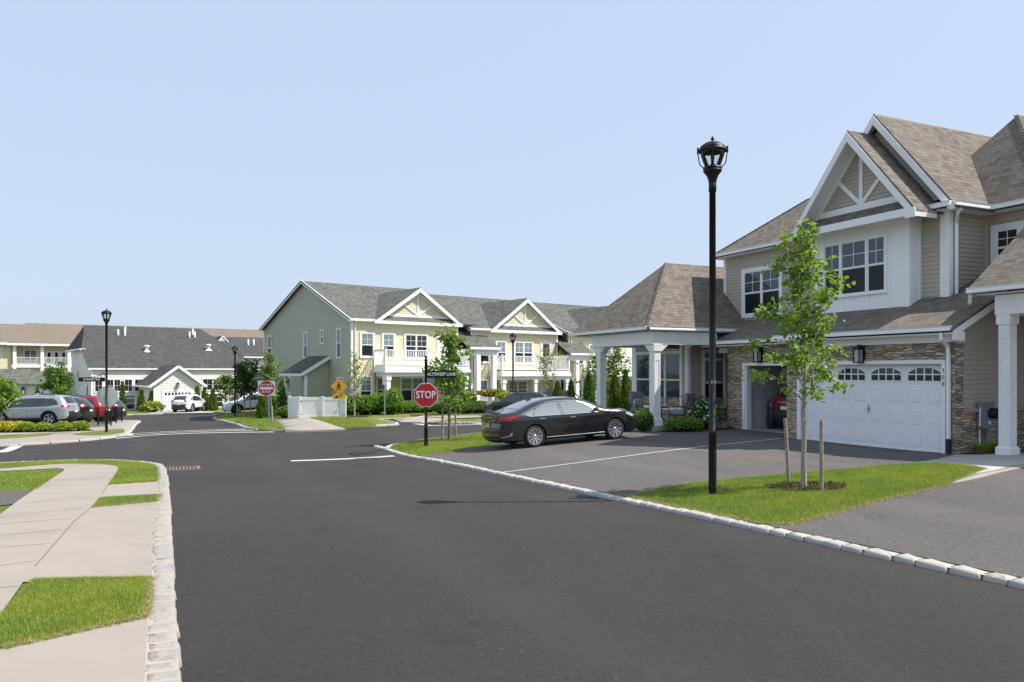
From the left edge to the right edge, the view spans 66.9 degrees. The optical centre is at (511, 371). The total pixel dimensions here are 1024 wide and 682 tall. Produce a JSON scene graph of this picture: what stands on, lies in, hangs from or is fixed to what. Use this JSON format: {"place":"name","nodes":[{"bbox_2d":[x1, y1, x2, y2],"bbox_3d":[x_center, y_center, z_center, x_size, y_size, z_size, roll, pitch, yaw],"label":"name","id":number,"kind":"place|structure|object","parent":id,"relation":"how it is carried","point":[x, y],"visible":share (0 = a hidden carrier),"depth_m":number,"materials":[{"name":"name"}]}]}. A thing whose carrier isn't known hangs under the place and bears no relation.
{"place":"outdoors","nodes":[
{"label":"outdoors","id":0,"kind":"place"},
{"bbox_2d":[0,490,32,504],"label":"driveway","id":1,"kind":"structure","parent":0,"point":[9,497],"depth_m":12.69,"materials":[{"name":"concrete"}]},
{"bbox_2d":[0,432,67,438],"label":"lawn","id":2,"kind":"structure","parent":0,"point":[19,435],"depth_m":36.06,"materials":[{"name":"plant"}]},
{"bbox_2d":[32,361,77,394],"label":"young tree","id":3,"kind":"object","parent":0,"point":[56,383],"visible":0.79,"depth_m":59.68,"materials":[{"name":"green plant"}]},
{"bbox_2d":[0,464,117,611],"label":"pavement","id":4,"kind":"structure","parent":0,"point":[51,496],"depth_m":10.51,"materials":[{"name":"concrete"}]},
{"bbox_2d":[0,420,137,443],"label":"pavement","id":5,"kind":"structure","parent":0,"point":[71,435],"depth_m":34.63,"materials":[{"name":"concrete"}]},
{"bbox_2d":[8,429,91,431],"bbox_3d":[-23.877,2.962,39.100,6.646,0.118,1.800,0,0,0],"label":"mulch bed","id":6,"kind":"object","parent":5,"relation":"on","point":[58,430],"visible":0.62,"depth_m":38.59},
{"bbox_2d":[69,420,91,430],"bbox_3d":[-21.527,2.705,38.604,0.992,0.558,1.004,0,0,0],"label":"shrub","id":7,"kind":"object","parent":6,"relation":"on","point":[80,425],"visible":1,"depth_m":38.36,"materials":[{"name":"green plant"}]},
{"bbox_2d":[0,618,147,681],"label":"pavement","id":8,"kind":"structure","parent":0,"point":[113,653],"depth_m":4.70,"materials":[{"name":"concrete"}]},
{"bbox_2d":[35,420,114,426],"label":"parking lot","id":9,"kind":"structure","parent":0,"point":[101,423],"depth_m":45.78,"materials":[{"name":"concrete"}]},
{"bbox_2d":[0,376,23,420],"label":"young tree","id":10,"kind":"object","parent":9,"relation":"on","point":[7,392],"visible":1,"depth_m":40.00,"materials":[{"name":"green plant"}]},
{"bbox_2d":[2,394,80,423],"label":"parked car","id":11,"kind":"object","parent":9,"relation":"on","point":[52,408],"visible":0.83,"depth_m":43.85,"materials":[{"name":"silver metal"}]},
{"bbox_2d":[23,396,94,422],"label":"parked car","id":12,"kind":"object","parent":9,"relation":"on","point":[87,408],"visible":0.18,"depth_m":47.45,"materials":[{"name":"black paint"}]},
{"bbox_2d":[41,395,112,421],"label":"parked car","id":13,"kind":"object","parent":9,"relation":"on","point":[93,401],"visible":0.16,"depth_m":50.02,"materials":[{"name":"red paint"}]},
{"bbox_2d":[72,399,126,420],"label":"parked car","id":14,"kind":"object","parent":9,"relation":"on","point":[118,404],"visible":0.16,"depth_m":53.69,"materials":[{"name":"blue paint"}]},
{"bbox_2d":[0,461,156,608],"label":"lawn","id":15,"kind":"structure","parent":0,"point":[3,508],"depth_m":11.54,"materials":[{"name":"plant"}]},
{"bbox_2d":[0,468,61,490],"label":"grass","id":16,"kind":"structure","parent":15,"relation":"on","point":[8,479],"depth_m":15.88,"materials":[{"name":"plant"}]},
{"bbox_2d":[0,575,152,648],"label":"grass","id":17,"kind":"structure","parent":15,"relation":"on","point":[34,608],"depth_m":5.85,"materials":[{"name":"plant"}]},
{"bbox_2d":[0,458,160,484],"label":"grass","id":18,"kind":"structure","parent":15,"relation":"on","point":[142,470],"depth_m":19.00,"materials":[{"name":"plant"}]},
{"bbox_2d":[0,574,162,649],"bbox_3d":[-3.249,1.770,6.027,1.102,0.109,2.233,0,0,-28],"label":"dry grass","id":19,"kind":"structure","parent":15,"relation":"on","point":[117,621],"depth_m":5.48,"materials":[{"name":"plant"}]},
{"bbox_2d":[92,493,159,506],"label":"grass","id":20,"kind":"structure","parent":15,"relation":"on","point":[108,500],"depth_m":12.07,"materials":[{"name":"plant"}]},
{"bbox_2d":[23,502,156,581],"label":"pavement","id":21,"kind":"structure","parent":0,"point":[117,540],"depth_m":8.34,"materials":[{"name":"concrete"}]},
{"bbox_2d":[75,429,123,434],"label":"lawn","id":22,"kind":"structure","parent":0,"point":[103,432],"depth_m":35.87,"materials":[{"name":"plant"}]},
{"bbox_2d":[101,308,111,431],"bbox_3d":[-18.810,-0.010,35.950,0.444,5.853,0.444,0,0,0],"label":"street lamp","id":23,"kind":"object","parent":22,"relation":"on","point":[106,312],"visible":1,"depth_m":35.91,"materials":[{"name":"black metal"}]},
{"bbox_2d":[97,387,117,405],"bbox_3d":[-18.820,1.158,36.025,0.918,0.918,0.072,0,0,-8],"label":"stop sign","id":24,"kind":"object","parent":23,"relation":"attached to","point":[112,396],"visible":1,"depth_m":36.06,"materials":[{"name":"metal"}]},
{"bbox_2d":[99,482,157,497],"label":"pavement","id":25,"kind":"structure","parent":0,"point":[131,489],"depth_m":13.62,"materials":[{"name":"concrete"}]},
{"bbox_2d":[127,407,222,413],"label":"lawn","id":26,"kind":"structure","parent":0,"point":[145,412],"depth_m":76.21,"materials":[{"name":"plant"}]},
{"bbox_2d":[0,369,74,401],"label":"garage block","id":27,"kind":"structure","parent":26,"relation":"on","point":[27,378],"depth_m":85.27,"materials":[{"name":"grey"}]},
{"bbox_2d":[139,400,166,411],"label":"shrub","id":28,"kind":"object","parent":26,"relation":"on","point":[152,406],"visible":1,"depth_m":73.56,"materials":[{"name":"green plant"}]},
{"bbox_2d":[65,325,262,410],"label":"long house","id":29,"kind":"structure","parent":26,"relation":"on","point":[166,365],"depth_m":86.41,"materials":[{"name":"grey"}]},
{"bbox_2d":[162,389,192,410],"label":"garage door","id":30,"kind":"structure","parent":29,"relation":"in","point":[167,395],"depth_m":78.86,"materials":[{"name":"white metal"}]},
{"bbox_2d":[207,388,218,410],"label":"arborvitae","id":31,"kind":"object","parent":26,"relation":"on","point":[212,403],"visible":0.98,"depth_m":75.82,"materials":[{"name":"green plant"}]},
{"bbox_2d":[151,411,213,412],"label":"pavement","id":32,"kind":"structure","parent":0,"point":[182,412],"depth_m":72.53,"materials":[{"name":"grey concrete"}]},
{"bbox_2d":[171,394,205,411],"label":"parked car","id":33,"kind":"object","parent":32,"relation":"on","point":[188,402],"visible":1,"depth_m":72.43,"materials":[{"name":"white paint"}]},
{"bbox_2d":[277,418,345,431],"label":"pavement","id":34,"kind":"structure","parent":0,"point":[309,424],"depth_m":37.85,"materials":[{"name":"concrete"}]},
{"bbox_2d":[214,410,452,428],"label":"lawn","id":35,"kind":"structure","parent":0,"point":[374,419],"depth_m":46.35,"materials":[{"name":"plant"}]},
{"bbox_2d":[212,372,233,412],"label":"young tree","id":36,"kind":"object","parent":35,"relation":"on","point":[227,388],"visible":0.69,"depth_m":65.82,"materials":[{"name":"green plant"}]},
{"bbox_2d":[220,359,263,414],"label":"young tree","id":37,"kind":"object","parent":35,"relation":"on","point":[245,376],"visible":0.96,"depth_m":57.16,"materials":[{"name":"green plant"}]},
{"bbox_2d":[220,416,283,430],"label":"grass","id":38,"kind":"structure","parent":35,"relation":"on","point":[260,423],"depth_m":41.06,"materials":[{"name":"plant"}]},
{"bbox_2d":[255,394,267,418],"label":"arborvitae","id":39,"kind":"object","parent":35,"relation":"on","point":[261,407],"visible":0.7,"depth_m":46.81,"materials":[{"name":"green plant"}]},
{"bbox_2d":[258,381,274,425],"bbox_3d":[-11.807,1.598,37.271,0.832,2.293,0.056,0,0,4],"label":"do not enter sign","id":40,"kind":"object","parent":35,"relation":"on","point":[266,388],"visible":1,"depth_m":37.25,"materials":[{"name":"metal"}]},
{"bbox_2d":[254,351,284,420],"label":"young tree","id":41,"kind":"object","parent":35,"relation":"on","point":[268,369],"visible":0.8,"depth_m":41.40,"materials":[{"name":"green plant"}]},
{"bbox_2d":[276,380,287,406],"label":"arborvitae","id":42,"kind":"object","parent":35,"relation":"on","point":[282,398],"visible":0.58,"depth_m":48.87,"materials":[{"name":"green plant"}]},
{"bbox_2d":[287,396,346,418],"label":"vinyl enclosure","id":43,"kind":"object","parent":35,"relation":"on","point":[299,407],"visible":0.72,"depth_m":43.76,"materials":[{"name":"plastic"}]},
{"bbox_2d":[331,379,346,420],"bbox_3d":[-8.928,1.533,39.990,0.841,2.366,0.089,0,0,-3],"label":"pedestrian crossing sign","id":44,"kind":"object","parent":35,"relation":"on","point":[338,386],"visible":1,"depth_m":39.99,"materials":[{"name":"metal"}]},
{"bbox_2d":[310,416,375,428],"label":"grass","id":45,"kind":"structure","parent":35,"relation":"on","point":[347,423],"depth_m":39.34,"materials":[{"name":"plant"}]},
{"bbox_2d":[346,395,362,414],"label":"shrub","id":46,"kind":"object","parent":35,"relation":"on","point":[349,405],"visible":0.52,"depth_m":45.91,"materials":[{"name":"green plant"}]},
{"bbox_2d":[346,415,370,416],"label":"mulch bed","id":47,"kind":"object","parent":35,"relation":"on","point":[357,415],"visible":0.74,"depth_m":44.93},
{"bbox_2d":[346,351,369,415],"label":"young tree","id":48,"kind":"object","parent":47,"relation":"on","point":[353,378],"visible":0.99,"depth_m":44.55,"materials":[{"name":"green plant"}]},
{"bbox_2d":[356,394,376,414],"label":"shrub","id":49,"kind":"object","parent":35,"relation":"on","point":[365,409],"visible":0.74,"depth_m":46.08,"materials":[{"name":"green plant"}]},
{"bbox_2d":[366,391,382,413],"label":"shrub","id":50,"kind":"object","parent":35,"relation":"on","point":[376,398],"visible":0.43,"depth_m":46.33,"materials":[{"name":"green plant"}]},
{"bbox_2d":[378,387,404,414],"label":"shrub","id":51,"kind":"object","parent":35,"relation":"on","point":[394,401],"visible":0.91,"depth_m":46.19,"materials":[{"name":"green plant"}]},
{"bbox_2d":[392,417,447,423],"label":"pavement","id":52,"kind":"structure","parent":0,"point":[413,420],"depth_m":41.70,"materials":[{"name":"concrete"}]},
{"bbox_2d":[419,413,482,415],"bbox_3d":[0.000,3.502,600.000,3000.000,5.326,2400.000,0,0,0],"label":"ground","id":53,"kind":"structure","parent":0,"point":[453,414],"depth_m":49.20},
{"bbox_2d":[0,323,262,371],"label":"apartment building","id":54,"kind":"structure","parent":53,"relation":"on","point":[34,347],"depth_m":119.85,"materials":[{"name":"beige"}]},
{"bbox_2d":[259,280,631,402],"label":"row house","id":55,"kind":"structure","parent":53,"relation":"on","point":[315,334],"depth_m":53.66,"materials":[{"name":"beige"}]},
{"bbox_2d":[336,328,341,357],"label":"window","id":56,"kind":"structure","parent":55,"relation":"in","point":[338,330],"depth_m":49.78,"materials":[{"name":"clear glass"}]},
{"bbox_2d":[359,375,372,395],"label":"window","id":57,"kind":"structure","parent":55,"relation":"in","point":[366,387],"depth_m":49.10,"materials":[{"name":"clear glass"}]},
{"bbox_2d":[360,331,374,357],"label":"window","id":58,"kind":"structure","parent":55,"relation":"in","point":[367,339],"depth_m":49.14,"materials":[{"name":"clear glass"}]},
{"bbox_2d":[382,332,395,358],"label":"window","id":59,"kind":"structure","parent":55,"relation":"in","point":[388,339],"depth_m":50.11,"materials":[{"name":"clear glass"}]},
{"bbox_2d":[400,377,423,402],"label":"window","id":60,"kind":"structure","parent":55,"relation":"in","point":[408,385],"depth_m":52.36,"materials":[{"name":"clear glass"}]},
{"bbox_2d":[404,333,427,359],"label":"window","id":61,"kind":"structure","parent":55,"relation":"in","point":[412,341],"depth_m":51.31,"materials":[{"name":"clear glass"}]},
{"bbox_2d":[496,340,506,363],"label":"window","id":62,"kind":"structure","parent":55,"relation":"in","point":[500,343],"depth_m":55.80,"materials":[{"name":"clear glass"}]},
{"bbox_2d":[508,380,527,392],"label":"window","id":63,"kind":"structure","parent":55,"relation":"in","point":[519,385],"depth_m":58.16,"materials":[{"name":"clear glass"}]},
{"bbox_2d":[514,341,533,363],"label":"window","id":64,"kind":"structure","parent":55,"relation":"in","point":[521,348],"depth_m":57.05,"materials":[{"name":"clear glass"}]},
{"bbox_2d":[474,388,509,396],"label":"shrub","id":65,"kind":"object","parent":53,"relation":"on","point":[488,392],"visible":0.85,"depth_m":51.03,"materials":[{"name":"green plant"}]},
{"bbox_2d":[535,346,557,389],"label":"young tree","id":66,"kind":"object","parent":53,"relation":"on","point":[546,379],"visible":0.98,"depth_m":53.40,"materials":[{"name":"green plant"}]},
{"bbox_2d":[569,114,1023,454],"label":"twin house","id":67,"kind":"structure","parent":53,"relation":"on","point":[921,232],"depth_m":20.97,"materials":[{"name":"stone"}]},
{"bbox_2d":[627,391,649,412],"bbox_3d":[4.757,1.284,28.940,0.696,1.075,0.777,0,0,-25],"label":"patio chair","id":68,"kind":"object","parent":67,"relation":"on","point":[635,400],"visible":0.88,"depth_m":28.98,"materials":[{"name":"metal"}]},
{"bbox_2d":[634,345,682,409],"bbox_3d":[5.600,0.065,29.885,0.050,2.770,3.100,0,0,-25],"label":"window","id":69,"kind":"structure","parent":67,"relation":"in","point":[672,355],"depth_m":29.40,"materials":[{"name":"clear glass"}]},
{"bbox_2d":[669,393,694,419],"bbox_3d":[5.930,1.284,27.072,0.777,1.075,0.696,0,0,30],"label":"patio chair","id":70,"kind":"object","parent":67,"relation":"on","point":[687,399],"visible":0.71,"depth_m":26.80,"materials":[{"name":"metal"}]},
{"bbox_2d":[702,350,725,407],"bbox_3d":[7.500,0.275,28.731,1.100,2.150,0.050,0,0,-25],"label":"window","id":71,"kind":"structure","parent":67,"relation":"in","point":[720,357],"depth_m":28.81,"materials":[{"name":"glass"}]},
{"bbox_2d":[741,263,782,317],"bbox_3d":[8.738,-2.800,27.163,0.050,1.760,1.980,0,0,-25],"label":"window","id":72,"kind":"structure","parent":67,"relation":"in","point":[757,288],"depth_m":27.29,"materials":[{"name":"clear glass"}]},
{"bbox_2d":[766,400,775,428],"bbox_3d":[8.828,1.465,26.380,0.340,0.950,0.371,0,0,26],"label":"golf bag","id":73,"kind":"object","parent":67,"relation":"on","point":[770,423],"visible":0.46,"depth_m":26.25,"materials":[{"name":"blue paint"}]},
{"bbox_2d":[770,384,786,424],"bbox_3d":[10.979,1.088,26.097,4.815,1.708,2.280,0,0,-25],"label":"parked car","id":74,"kind":"object","parent":67,"relation":"in","point":[778,407],"visible":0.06,"depth_m":25.39,"materials":[{"name":"red paint"}]},
{"bbox_2d":[822,232,886,298],"bbox_3d":[9.669,-2.945,21.956,0.050,1.630,2.210,0,0,-25],"label":"window","id":75,"kind":"structure","parent":67,"relation":"in","point":[864,259],"depth_m":21.78,"materials":[{"name":"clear glass"}]},
{"bbox_2d":[805,364,940,452],"bbox_3d":[9.396,0.893,20.429,0.090,2.155,4.360,0,0,-25],"label":"garage door","id":76,"kind":"structure","parent":67,"relation":"in","point":[893,406],"depth_m":20.07,"materials":[{"name":"white metal"}]},
{"bbox_2d":[977,402,997,451],"bbox_3d":[11.248,1.388,18.312,0.453,1.326,0.330,0,0,-25],"label":"electric meter","id":77,"kind":"object","parent":67,"relation":"attached to","point":[987,414],"visible":0.82,"depth_m":18.30,"materials":[{"name":"black metal"}]},
{"bbox_2d":[990,220,1023,263],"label":"window","id":78,"kind":"structure","parent":67,"relation":"in","point":[1001,235],"depth_m":20.07,"materials":[{"name":"white glass"}]},
{"bbox_2d":[0,413,1023,681],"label":"road","id":79,"kind":"structure","parent":0,"point":[294,559],"depth_m":6.73,"materials":[{"name":"asphalt"}]},
{"bbox_2d":[0,420,140,446],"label":"kerb","id":80,"kind":"structure","parent":79,"relation":"on","point":[128,433],"depth_m":31.63,"materials":[{"name":"concrete"}]},
{"bbox_2d":[0,459,181,681],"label":"kerb","id":81,"kind":"structure","parent":79,"relation":"on","point":[163,661],"depth_m":5.84,"materials":[{"name":"stone"}]},
{"bbox_2d":[222,392,257,412],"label":"parked car","id":82,"kind":"object","parent":79,"relation":"on","point":[228,406],"visible":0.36,"depth_m":62.45,"materials":[{"name":"white paint"}]},
{"bbox_2d":[212,416,398,430],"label":"kerb","id":83,"kind":"structure","parent":79,"relation":"on","point":[252,428],"depth_m":38.12,"materials":[{"name":"concrete"}]},
{"bbox_2d":[484,391,548,410],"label":"parked car","id":84,"kind":"object","parent":79,"relation":"on","point":[510,399],"visible":0.42,"depth_m":45.33,"materials":[{"name":"paint"}]},
{"bbox_2d":[581,371,596,403],"bbox_3d":[3.954,1.193,39.967,1.000,2.524,0.973,0,0,-14],"label":"arborvitae","id":85,"kind":"object","parent":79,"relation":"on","point":[588,394],"visible":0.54,"depth_m":39.85,"materials":[{"name":"green plant"}]},
{"bbox_2d":[573,354,609,401],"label":"young tree","id":86,"kind":"object","parent":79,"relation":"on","point":[594,374],"visible":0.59,"depth_m":48.97,"materials":[{"name":"green plant"}]},
{"bbox_2d":[606,374,619,407],"bbox_3d":[5.184,1.247,39.016,0.904,2.326,0.950,0,0,0],"label":"arborvitae","id":87,"kind":"object","parent":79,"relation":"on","point":[614,396],"visible":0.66,"depth_m":38.86,"materials":[{"name":"green plant"}]},
{"bbox_2d":[595,348,631,396],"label":"young tree","id":88,"kind":"object","parent":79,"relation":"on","point":[612,365],"visible":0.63,"depth_m":44.90,"materials":[{"name":"green plant"}]},
{"bbox_2d":[618,369,630,411],"bbox_3d":[5.609,1.088,38.493,0.848,2.500,0.828,0,0,0],"label":"arborvitae","id":89,"kind":"object","parent":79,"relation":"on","point":[625,389],"visible":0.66,"depth_m":38.36,"materials":[{"name":"green plant"}]},
{"bbox_2d":[373,432,1023,589],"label":"kerb","id":90,"kind":"structure","parent":79,"relation":"on","point":[972,573],"depth_m":9.10,"materials":[{"name":"stone"}]},
{"bbox_2d":[0,0,1023,329],"label":"sky","id":91,"kind":"structure","parent":0,"point":[164,163],"materials":[{"name":"blue"}]},
{"bbox_2d":[422,428,962,494],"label":"driveway","id":92,"kind":"structure","parent":0,"point":[630,475],"depth_m":18.34,"materials":[{"name":"asphalt"}]},
{"bbox_2d":[481,396,636,446],"bbox_3d":[1.455,1.418,23.205,4.788,1.373,2.138,-3,0,-25],"label":"parked car","id":93,"kind":"object","parent":92,"relation":"on","point":[534,422],"visible":1,"depth_m":22.30,"materials":[{"name":"black paint"}]},
{"bbox_2d":[633,408,654,431],"bbox_3d":[4.347,1.622,25.857,0.848,0.785,0.853,0,0,0],"label":"shrub","id":94,"kind":"object","parent":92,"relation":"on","point":[644,421],"visible":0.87,"depth_m":25.65,"materials":[{"name":"green plant"}]},
{"bbox_2d":[661,428,732,430],"bbox_3d":[6.214,1.955,26.186,3.036,0.038,1.191,0,0,-24],"label":"mulch bed","id":95,"kind":"object","parent":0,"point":[701,429],"visible":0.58,"depth_m":25.98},
{"bbox_2d":[663,416,704,431],"bbox_3d":[5.647,1.720,25.502,1.419,0.578,1.036,0,0,0],"label":"shrub","id":96,"kind":"object","parent":95,"relation":"on","point":[681,423],"visible":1,"depth_m":25.27,"materials":[{"name":"green plant"}]},
{"bbox_2d":[684,400,723,427],"bbox_3d":[6.581,1.492,26.602,1.381,1.037,1.547,0,0,0],"label":"shrub","id":97,"kind":"object","parent":95,"relation":"on","point":[698,409],"visible":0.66,"depth_m":26.29,"materials":[{"name":"green plant"}]},
{"bbox_2d":[390,434,1023,578],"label":"lawn","id":98,"kind":"structure","parent":0,"point":[870,547],"depth_m":8.95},
{"bbox_2d":[414,356,455,446],"bbox_3d":[-2.439,0.977,24.590,1.326,2.986,0.166,0,0,-2],"label":"stop sign","id":99,"kind":"object","parent":98,"relation":"on","point":[425,394],"visible":0.98,"depth_m":24.52,"materials":[{"name":"red metal"}]},
{"bbox_2d":[391,432,499,455],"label":"grass","id":100,"kind":"structure","parent":98,"relation":"on","point":[412,447],"depth_m":24.50,"materials":[{"name":"plant"}]},
{"bbox_2d":[697,136,727,494],"bbox_3d":[3.161,-0.838,12.220,0.444,5.762,0.444,0,0,-17],"label":"street lamp","id":101,"kind":"object","parent":98,"relation":"on","point":[712,170],"visible":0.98,"depth_m":12.18,"materials":[{"name":"black metal"}]},
{"bbox_2d":[613,482,953,525],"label":"curb","id":102,"kind":"structure","parent":98,"relation":"on","point":[829,513],"depth_m":10.67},
{"bbox_2d":[742,217,855,486],"bbox_3d":[4.664,-0.256,12.712,1.705,4.486,1.686,0,0,0],"label":"young tree","id":103,"kind":"object","parent":98,"relation":"on","point":[792,319],"visible":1,"depth_m":12.58,"materials":[{"name":"green plant"}]},
{"bbox_2d":[618,461,984,523],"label":"grass","id":104,"kind":"structure","parent":98,"relation":"on","point":[764,504],"depth_m":12.18,"materials":[{"name":"plant"}]},
{"bbox_2d":[764,480,846,490],"bbox_3d":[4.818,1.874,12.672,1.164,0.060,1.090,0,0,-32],"label":"mulch bed","id":105,"kind":"object","parent":98,"relation":"on","point":[798,487],"visible":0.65,"depth_m":12.67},
{"bbox_2d":[783,418,790,481],"bbox_3d":[4.700,1.402,13.240,0.128,1.197,0.062,0,0,0],"label":"tree stake","id":106,"kind":"object","parent":105,"relation":"in","point":[786,450],"visible":0.75,"depth_m":13.22,"materials":[{"name":"wood"}]},
{"bbox_2d":[819,421,823,490],"bbox_3d":[4.873,1.374,12.200,0.062,1.202,0.062,0,0,0],"label":"tree stake","id":107,"kind":"object","parent":105,"relation":"on","point":[821,480],"visible":0.75,"depth_m":12.18,"materials":[{"name":"wood"}]},
{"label":"mulch bed","id":108,"kind":"structure","parent":98,"relation":"on","visible":0},
{"bbox_2d":[421,321,474,438],"bbox_3d":[-2.195,0.356,26.474,1.864,4.149,1.716,0,0,0],"label":"young tree","id":109,"kind":"object","parent":108,"relation":"on","point":[449,342],"visible":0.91,"depth_m":26.40,"materials":[{"name":"green plant"}]},
{"bbox_2d":[769,468,1023,577],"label":"driveway","id":110,"kind":"structure","parent":0,"point":[977,523],"depth_m":9.28,"materials":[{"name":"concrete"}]},
{"bbox_2d":[914,451,1023,475],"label":"walk","id":111,"kind":"structure","parent":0,"point":[991,461],"depth_m":15.94,"materials":[{"name":"grey concrete"}]},
{"bbox_2d":[949,464,1023,483],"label":"walk edging","id":112,"kind":"object","parent":111,"relation":"on","point":[984,474],"visible":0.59,"depth_m":13.31,"materials":[{"name":"concrete"}]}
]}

